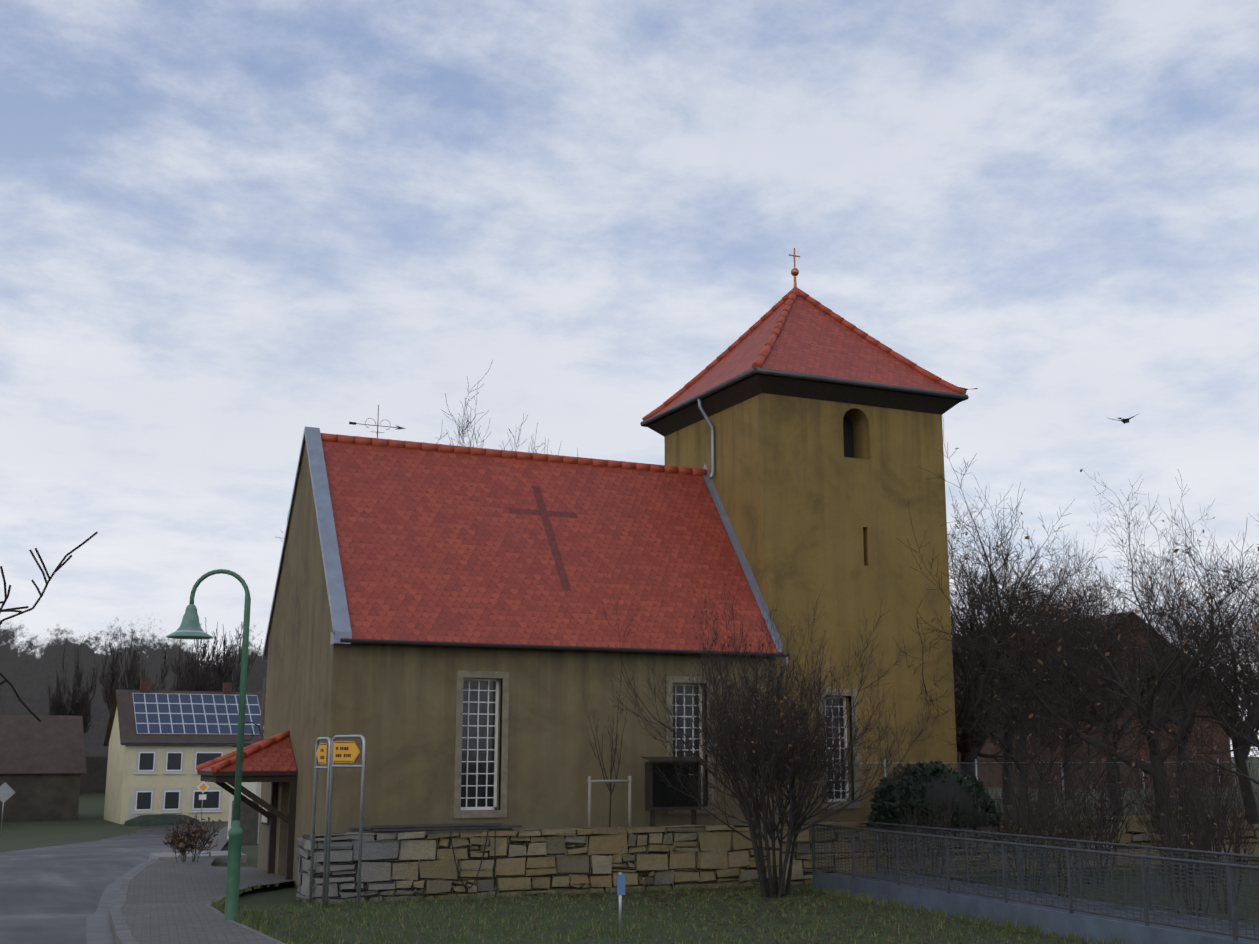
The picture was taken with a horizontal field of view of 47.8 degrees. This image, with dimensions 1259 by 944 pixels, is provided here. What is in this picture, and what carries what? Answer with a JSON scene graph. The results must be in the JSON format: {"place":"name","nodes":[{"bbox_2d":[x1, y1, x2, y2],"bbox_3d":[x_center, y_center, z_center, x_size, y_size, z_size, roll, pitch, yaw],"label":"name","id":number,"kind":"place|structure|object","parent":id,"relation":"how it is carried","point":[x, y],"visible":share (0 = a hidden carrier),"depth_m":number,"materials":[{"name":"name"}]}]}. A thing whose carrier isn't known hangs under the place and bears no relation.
{"place":"outdoors","nodes":[
{"label":"outdoors","id":0,"kind":"place"},
{"bbox_2d":[0,821,227,943],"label":"road","id":1,"kind":"structure","parent":0,"point":[63,894],"depth_m":29.21,"materials":[{"name":"grey asphalt"}]},
{"bbox_2d":[120,828,294,943],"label":"pavement","id":2,"kind":"structure","parent":0,"point":[167,901],"depth_m":24.91,"materials":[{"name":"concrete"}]},
{"bbox_2d":[166,569,250,920],"bbox_3d":[-5.647,3.551,18.808,1.088,4.550,0.664,5,-12,-24],"label":"street lamp","id":3,"kind":"object","parent":2,"relation":"on","point":[190,627],"visible":1,"depth_m":18.77,"materials":[{"name":"green metal"}]},
{"bbox_2d":[196,730,296,883],"bbox_3d":[-8.130,7.044,30.074,1.805,3.131,2.228,5,-12,-24],"label":"church porch","id":4,"kind":"object","parent":2,"relation":"on","point":[271,759],"visible":0.92,"depth_m":29.61,"materials":[{"name":"tile"}]},
{"bbox_2d":[0,757,1258,943],"bbox_3d":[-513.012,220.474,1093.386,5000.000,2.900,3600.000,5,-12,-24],"label":"ground","id":5,"kind":"structure","parent":0,"point":[90,824],"depth_m":24.16,"materials":[{"name":"green plant"}]},
{"bbox_2d":[0,715,86,820],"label":"barn","id":6,"kind":"structure","parent":5,"relation":"on","point":[42,765],"depth_m":105.57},
{"bbox_2d":[0,532,97,721],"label":"tree","id":7,"kind":"object","parent":5,"relation":"on","point":[58,567],"visible":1,"depth_m":15.78,"materials":[{"name":"brown plant"}]},
{"bbox_2d":[44,635,99,733],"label":"bare tree","id":8,"kind":"object","parent":5,"relation":"on","point":[57,707],"visible":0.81,"depth_m":165.57,"materials":[{"name":"brown plant"}]},
{"bbox_2d":[0,781,208,832],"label":"road signs","id":9,"kind":"object","parent":5,"relation":"on","point":[7,791],"visible":0.88,"depth_m":87.74,"materials":[{"name":"grey metal"}]},
{"bbox_2d":[0,619,266,793],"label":"forest","id":10,"kind":"object","parent":5,"relation":"on","point":[27,673],"visible":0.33,"depth_m":177.78,"materials":[{"name":"plant"}]},
{"bbox_2d":[99,630,174,712],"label":"bare tree","id":11,"kind":"object","parent":5,"relation":"on","point":[131,672],"visible":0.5,"depth_m":157.78,"materials":[{"name":"brown plant"}]},
{"bbox_2d":[124,814,199,825],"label":"junction hedges","id":12,"kind":"object","parent":5,"relation":"on","point":[155,820],"visible":0.33,"depth_m":97.03,"materials":[{"name":"green plant"}]},
{"bbox_2d":[103,690,265,823],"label":"house","id":13,"kind":"structure","parent":5,"relation":"on","point":[123,780],"depth_m":101.75,"materials":[{"name":"beige paint"}]},
{"bbox_2d":[140,678,231,694],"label":"house chimneys","id":14,"kind":"object","parent":13,"relation":"on","point":[145,685],"visible":0.52,"depth_m":105.21,"materials":[{"name":"red brick"}]},
{"bbox_2d":[120,742,255,819],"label":"house windows","id":15,"kind":"structure","parent":13,"relation":"attached to","point":[141,801],"depth_m":101.04,"materials":[{"name":"white paint"}]},
{"bbox_2d":[132,693,263,734],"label":"solar panels","id":16,"kind":"object","parent":13,"relation":"on","point":[160,713],"visible":0.8,"depth_m":104.59,"materials":[{"name":"blue glass"}]},
{"bbox_2d":[163,812,221,861],"bbox_3d":[-10.829,9.118,35.228,1.368,1.420,1.676,5,-12,-24],"label":"dead shrub","id":17,"kind":"object","parent":5,"relation":"on","point":[178,842],"visible":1,"depth_m":35.08,"materials":[{"name":"brown plant"}]},
{"bbox_2d":[162,617,228,691],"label":"bare tree","id":18,"kind":"object","parent":5,"relation":"on","point":[195,683],"visible":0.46,"depth_m":169.86,"materials":[{"name":"brown plant"}]},
{"bbox_2d":[109,827,284,943],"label":"kerb","id":19,"kind":"structure","parent":5,"relation":"on","point":[121,932],"depth_m":19.22,"materials":[{"name":"concrete"}]},
{"bbox_2d":[149,800,258,863],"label":"low wall","id":20,"kind":"structure","parent":5,"relation":"on","point":[249,816],"depth_m":53.13,"materials":[{"name":"concrete"}]},
{"bbox_2d":[176,613,261,691],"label":"bare tree","id":21,"kind":"object","parent":5,"relation":"on","point":[220,676],"visible":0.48,"depth_m":180.06,"materials":[{"name":"brown plant"}]},
{"bbox_2d":[227,782,260,843],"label":"pale outbuilding","id":22,"kind":"structure","parent":5,"relation":"on","point":[254,788],"depth_m":56.93,"materials":[{"name":"beige paint"}]},
{"bbox_2d":[259,677,266,740],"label":"downspout","id":23,"kind":"object","parent":5,"relation":"on","point":[262,710],"visible":0.27,"depth_m":83.33,"materials":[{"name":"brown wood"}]},
{"bbox_2d":[309,735,365,908],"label":"direction signs","id":24,"kind":"object","parent":5,"relation":"on","point":[343,751],"visible":0.96,"depth_m":24.41,"materials":[{"name":"orange"}]},
{"bbox_2d":[436,360,560,453],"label":"tree","id":25,"kind":"object","parent":5,"relation":"on","point":[462,427],"depth_m":43.65,"materials":[{"name":"brown plant"}]},
{"bbox_2d":[451,380,577,455],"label":"tree","id":26,"kind":"object","parent":5,"relation":"on","point":[487,430],"depth_m":48.62,"materials":[{"name":"brown plant"}]},
{"bbox_2d":[257,441,778,887],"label":"church nave walls","id":27,"kind":"structure","parent":5,"relation":"on","point":[394,705],"depth_m":29.23,"materials":[{"name":"beige paint"}]},
{"bbox_2d":[232,722,260,746],"bbox_3d":[-8.885,6.108,33.120,0.680,0.576,0.022,5,-12,-24],"label":"wrought iron bracket","id":28,"kind":"object","parent":27,"relation":"attached to","point":[251,731],"visible":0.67,"depth_m":33.16,"materials":[{"name":"grey metal"}]},
{"bbox_2d":[261,807,269,824],"bbox_3d":[-8.149,7.700,31.938,0.097,0.430,0.700,5,-12,-24],"label":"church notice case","id":29,"kind":"object","parent":27,"relation":"attached to","point":[265,821],"visible":0.48,"depth_m":31.78,"materials":[{"name":"white wood"}]},
{"bbox_2d":[262,427,351,661],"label":"gable trim","id":30,"kind":"structure","parent":27,"relation":"on","point":[340,619],"depth_m":29.66,"materials":[{"name":"grey metal"}]},
{"bbox_2d":[322,441,781,652],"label":"church roof","id":31,"kind":"structure","parent":27,"relation":"on","point":[437,546],"depth_m":31.35,"materials":[{"name":"red tile"}]},
{"bbox_2d":[320,433,706,475],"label":"church ridge tiles","id":32,"kind":"object","parent":31,"relation":"on","point":[338,438],"visible":0.65,"depth_m":33.45,"materials":[{"name":"red tile"}]},
{"bbox_2d":[349,405,405,437],"bbox_3d":[-5.723,-1.130,32.347,1.320,0.820,0.320,5,-12,-24],"label":"weather vane","id":33,"kind":"object","parent":32,"relation":"on","point":[355,423],"visible":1,"depth_m":32.33,"materials":[{"name":"grey metal"}]},
{"bbox_2d":[703,465,782,651],"bbox_3d":[1.844,2.209,35.282,0.120,4.968,7.160,5,-12,-24],"label":"roof verge flashing","id":34,"kind":"object","parent":31,"relation":"on","point":[752,582],"visible":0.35,"depth_m":33.55,"materials":[{"name":"grey metal"}]},
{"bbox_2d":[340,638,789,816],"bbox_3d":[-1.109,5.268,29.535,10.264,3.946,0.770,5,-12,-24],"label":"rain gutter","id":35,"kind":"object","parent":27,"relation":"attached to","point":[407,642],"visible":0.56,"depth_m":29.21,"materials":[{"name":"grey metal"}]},
{"bbox_2d":[461,678,848,809],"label":"church windows","id":36,"kind":"structure","parent":27,"relation":"in","point":[479,748],"depth_m":29.01,"materials":[{"name":"white glass"}]},
{"bbox_2d":[453,670,860,817],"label":"church window surrounds","id":37,"kind":"object","parent":27,"relation":"attached to","point":[504,719],"visible":0.52,"depth_m":28.95,"materials":[{"name":"brown stone"}]},
{"bbox_2d":[617,872,624,936],"bbox_3d":[-0.124,5.986,19.517,0.120,0.950,0.060,5,-12,-24],"label":"marker post","id":38,"kind":"object","parent":5,"relation":"on","point":[620,884],"visible":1,"depth_m":19.53,"materials":[{"name":"blue paint"}]},
{"bbox_2d":[239,885,1073,943],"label":"leaf litter","id":39,"kind":"object","parent":5,"relation":"on","point":[679,891],"visible":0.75,"depth_m":24.04,"materials":[{"name":"brown plant"}]},
{"bbox_2d":[211,880,1157,943],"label":"grass tufts","id":40,"kind":"object","parent":5,"relation":"on","point":[218,904],"visible":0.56,"depth_m":21.76,"materials":[{"name":"green plant"}]},
{"bbox_2d":[637,583,895,895],"bbox_3d":[2.817,5.169,27.901,4.276,6.336,4.649,-5,-12,25],"label":"bare shrub","id":41,"kind":"object","parent":5,"relation":"on","point":[804,819],"visible":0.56,"depth_m":27.73,"materials":[{"name":"brown plant"}]},
{"bbox_2d":[593,566,941,897],"bbox_3d":[2.394,4.898,27.331,6.432,6.624,4.977,5,-12,-24],"label":"bare shrub","id":42,"kind":"object","parent":5,"relation":"on","point":[743,796],"visible":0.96,"depth_m":27.09,"materials":[{"name":"brown plant"}]},
{"bbox_2d":[296,813,1258,903],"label":"stone wall","id":43,"kind":"structure","parent":5,"relation":"on","point":[411,865],"depth_m":27.90,"materials":[{"name":"beige stone"}]},
{"bbox_2d":[349,823,521,833],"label":"stacked boards","id":44,"kind":"object","parent":43,"relation":"on","point":[439,828],"visible":0.9,"depth_m":26.89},
{"bbox_2d":[450,830,495,887],"bbox_3d":[-2.963,7.303,26.835,0.923,1.062,0.046,5,-12,-25],"label":"hose on wall","id":45,"kind":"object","parent":43,"relation":"attached to","point":[481,860],"visible":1,"depth_m":26.87,"materials":[{"name":"black rubber"}]},
{"bbox_2d":[786,759,1258,822],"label":"wire fence","id":46,"kind":"object","parent":43,"relation":"on","point":[976,774],"visible":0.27,"depth_m":32.65,"materials":[{"name":"grey metal"}]},
{"bbox_2d":[664,393,957,821],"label":"church tower walls","id":47,"kind":"structure","parent":5,"relation":"on","point":[815,495],"depth_m":33.78,"materials":[{"name":"yellow paint"}]},
{"bbox_2d":[697,399,714,479],"bbox_3d":[1.929,-0.815,35.229,0.470,2.054,0.214,5,-12,-24],"label":"downspout","id":48,"kind":"object","parent":47,"relation":"attached to","point":[706,417],"visible":0.96,"depth_m":35.33,"materials":[{"name":"grey metal"}]},
{"bbox_2d":[640,287,968,436],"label":"tower roof","id":49,"kind":"structure","parent":47,"relation":"on","point":[802,344],"depth_m":35.28,"materials":[{"name":"red tile"}]},
{"bbox_2d":[789,248,799,294],"bbox_3d":[4.375,-5.282,37.619,0.340,1.350,0.320,5,-12,-24],"label":"cross finial","id":50,"kind":"object","parent":49,"relation":"on","point":[794,271],"visible":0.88,"depth_m":37.56,"materials":[{"name":"brown metal"}]},
{"bbox_2d":[886,766,981,878],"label":"undergrowth","id":51,"kind":"object","parent":5,"relation":"on","point":[941,822],"visible":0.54,"depth_m":28.71,"materials":[{"name":"brown plant"}]},
{"bbox_2d":[974,756,1062,880],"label":"undergrowth","id":52,"kind":"object","parent":5,"relation":"on","point":[1008,824],"visible":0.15,"depth_m":30.73,"materials":[{"name":"brown plant"}]},
{"bbox_2d":[961,716,1077,891],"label":"undergrowth","id":53,"kind":"object","parent":5,"relation":"on","point":[1020,826],"visible":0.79,"depth_m":28.28,"materials":[{"name":"brown plant"}]},
{"bbox_2d":[811,822,1258,943],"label":"metal railing","id":54,"kind":"object","parent":5,"relation":"on","point":[1067,919],"visible":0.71,"depth_m":22.27,"materials":[{"name":"metal"}]},
{"bbox_2d":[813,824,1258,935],"bbox_3d":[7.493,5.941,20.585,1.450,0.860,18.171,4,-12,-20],"label":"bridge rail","id":55,"kind":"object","parent":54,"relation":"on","point":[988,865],"visible":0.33,"depth_m":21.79,"materials":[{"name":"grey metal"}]},
{"bbox_2d":[944,583,1167,825],"bbox_3d":[9.649,4.944,32.344,4.783,6.125,4.508,5,-12,-24],"label":"tree","id":56,"kind":"object","parent":5,"relation":"on","point":[1004,740],"visible":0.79,"depth_m":32.25,"materials":[{"name":"brown plant"}]},
{"bbox_2d":[1003,748,1115,896],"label":"undergrowth","id":57,"kind":"object","parent":5,"relation":"on","point":[1063,828],"visible":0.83,"depth_m":26.21,"materials":[{"name":"brown plant"}]},
{"bbox_2d":[940,624,1205,883],"bbox_3d":[9.418,5.749,29.292,5.690,5.332,5.091,5,-12,-24],"label":"tree","id":58,"kind":"object","parent":5,"relation":"on","point":[1115,825],"visible":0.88,"depth_m":29.01,"materials":[{"name":"brown plant"}]},
{"bbox_2d":[897,501,1258,864],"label":"tree","id":59,"kind":"object","parent":5,"relation":"on","point":[1158,683],"visible":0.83,"depth_m":31.22,"materials":[{"name":"brown plant"}]},
{"bbox_2d":[1041,757,1144,876],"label":"undergrowth","id":60,"kind":"object","parent":5,"relation":"on","point":[1098,831],"visible":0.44,"depth_m":31.86,"materials":[{"name":"brown plant"}]},
{"bbox_2d":[1060,573,1258,831],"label":"tree","id":61,"kind":"object","parent":5,"relation":"on","point":[1242,720],"visible":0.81,"depth_m":30.57,"materials":[{"name":"brown plant"}]},
{"bbox_2d":[1076,469,1258,823],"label":"tree","id":62,"kind":"object","parent":5,"relation":"on","point":[1253,808],"visible":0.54,"depth_m":34.49,"materials":[{"name":"brown plant"}]},
{"bbox_2d":[1118,711,1235,892],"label":"undergrowth","id":63,"kind":"object","parent":5,"relation":"on","point":[1150,808],"visible":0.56,"depth_m":28.14,"materials":[{"name":"brown plant"}]},
{"bbox_2d":[1139,745,1231,873],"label":"undergrowth","id":64,"kind":"object","parent":5,"relation":"on","point":[1185,805],"visible":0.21,"depth_m":32.92,"materials":[{"name":"brown plant"}]},
{"bbox_2d":[1137,734,1239,917],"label":"undergrowth","id":65,"kind":"object","parent":5,"relation":"on","point":[1174,845],"visible":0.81,"depth_m":23.63,"materials":[{"name":"brown plant"}]},
{"bbox_2d":[1152,722,1258,913],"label":"undergrowth","id":66,"kind":"object","parent":5,"relation":"on","point":[1237,837],"visible":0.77,"depth_m":24.61,"materials":[{"name":"brown plant"}]},
{"bbox_2d":[1169,728,1247,881],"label":"undergrowth","id":67,"kind":"object","parent":5,"relation":"on","point":[1222,811],"visible":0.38,"depth_m":30.36,"materials":[{"name":"brown plant"}]},
{"bbox_2d":[1214,602,1258,677],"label":"tree","id":68,"kind":"object","parent":5,"relation":"on","point":[1243,633],"visible":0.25,"depth_m":36.44,"materials":[{"name":"brown plant"}]},
{"bbox_2d":[1234,756,1258,811],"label":"undergrowth","id":69,"kind":"object","parent":5,"relation":"on","point":[1252,786],"visible":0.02,"depth_m":36.13,"materials":[{"name":"brown plant"}]},
{"bbox_2d":[1235,717,1258,753],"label":"tree","id":70,"kind":"object","parent":5,"relation":"on","point":[1248,740],"visible":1,"depth_m":27.20,"materials":[{"name":"brown plant"}]},
{"bbox_2d":[0,0,1258,756],"label":"sky","id":71,"kind":"structure","parent":0,"point":[230,229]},
{"bbox_2d":[306,781,1258,837],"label":"churchyard terrace","id":72,"kind":"structure","parent":0,"point":[1096,796],"depth_m":46.26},
{"bbox_2d":[583,666,630,826],"bbox_3d":[-0.450,5.643,29.262,0.881,3.496,1.182,-2,-11,11],"label":"sapling tree","id":73,"kind":"object","parent":72,"relation":"on","point":[614,751],"visible":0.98,"depth_m":29.15,"materials":[{"name":"brown plant"}]},
{"bbox_2d":[587,776,631,826],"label":"sapling stakes","id":74,"kind":"object","parent":72,"relation":"on","point":[590,781],"visible":0.81,"depth_m":29.00,"materials":[{"name":"beige wood"}]},
{"bbox_2d":[642,757,706,826],"bbox_3d":[0.922,6.725,29.672,1.360,1.540,0.440,5,-12,-24],"label":"notice board","id":75,"kind":"object","parent":72,"relation":"on","point":[660,795],"visible":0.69,"depth_m":29.59,"materials":[{"name":"brown wood"}]},
{"bbox_2d":[866,760,1002,827],"bbox_3d":[6.506,6.950,30.738,3.096,1.433,2.631,5,-12,-24],"label":"conifer bush","id":76,"kind":"object","parent":72,"relation":"on","point":[884,801],"visible":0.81,"depth_m":29.96,"materials":[{"name":"green plant"}]},
{"bbox_2d":[952,593,1004,732],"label":"tree","id":77,"kind":"object","parent":72,"relation":"on","point":[957,712],"depth_m":48.09,"materials":[{"name":"brown plant"}]},
{"bbox_2d":[892,419,1087,776],"bbox_3d":[8.128,3.986,36.519,6.789,9.819,10.597,-3,-12,16],"label":"tree","id":78,"kind":"object","parent":72,"relation":"on","point":[967,751],"visible":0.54,"depth_m":35.60,"materials":[{"name":"brown plant"}]},
{"bbox_2d":[952,628,1041,701],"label":"tree","id":79,"kind":"object","parent":72,"relation":"on","point":[963,676],"depth_m":41.97,"materials":[{"name":"brown plant"}]},
{"bbox_2d":[947,496,1126,804],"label":"tree","id":80,"kind":"object","parent":72,"relation":"on","point":[992,736],"visible":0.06,"depth_m":43.08,"materials":[{"name":"brown plant"}]},
{"bbox_2d":[948,488,1153,808],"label":"tree","id":81,"kind":"object","parent":72,"relation":"on","point":[953,609],"visible":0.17,"depth_m":40.02,"materials":[{"name":"brown plant"}]},
{"bbox_2d":[949,494,1169,799],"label":"tree","id":82,"kind":"object","parent":72,"relation":"on","point":[1087,614],"visible":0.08,"depth_m":48.06,"materials":[{"name":"brown plant"}]},
{"bbox_2d":[956,476,1217,815],"bbox_3d":[11.382,4.483,35.866,6.033,8.460,8.532,-3,-12,14],"label":"tree","id":83,"kind":"object","parent":72,"relation":"on","point":[1105,649],"visible":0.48,"depth_m":35.34,"materials":[{"name":"brown plant"}]},
{"bbox_2d":[952,611,1232,788],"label":"brick barn","id":84,"kind":"structure","parent":72,"relation":"on","point":[1145,758],"depth_m":65.34,"materials":[{"name":"brown brick"}]},
{"bbox_2d":[1024,487,1223,803],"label":"tree","id":85,"kind":"object","parent":72,"relation":"on","point":[1116,740],"visible":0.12,"depth_m":43.90,"materials":[{"name":"brown plant"}]},
{"bbox_2d":[1045,503,1255,809],"bbox_3d":[14.563,5.050,39.500,5.843,8.746,7.685,-4,-12,20],"label":"tree","id":86,"kind":"object","parent":72,"relation":"on","point":[1182,739],"visible":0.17,"depth_m":38.60,"materials":[{"name":"brown plant"}]},
{"bbox_2d":[1149,494,1258,770],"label":"tree","id":87,"kind":"object","parent":72,"relation":"on","point":[1222,639],"visible":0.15,"depth_m":45.35,"materials":[{"name":"brown plant"}]},
{"bbox_2d":[1157,516,1258,759],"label":"tree","id":88,"kind":"object","parent":72,"relation":"on","point":[1240,622],"visible":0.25,"depth_m":40.91,"materials":[{"name":"brown plant"}]},
{"bbox_2d":[1109,413,1139,423],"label":"flying bird","id":89,"kind":"object","parent":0,"point":[1123,420],"visible":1,"depth_m":40.29}
]}

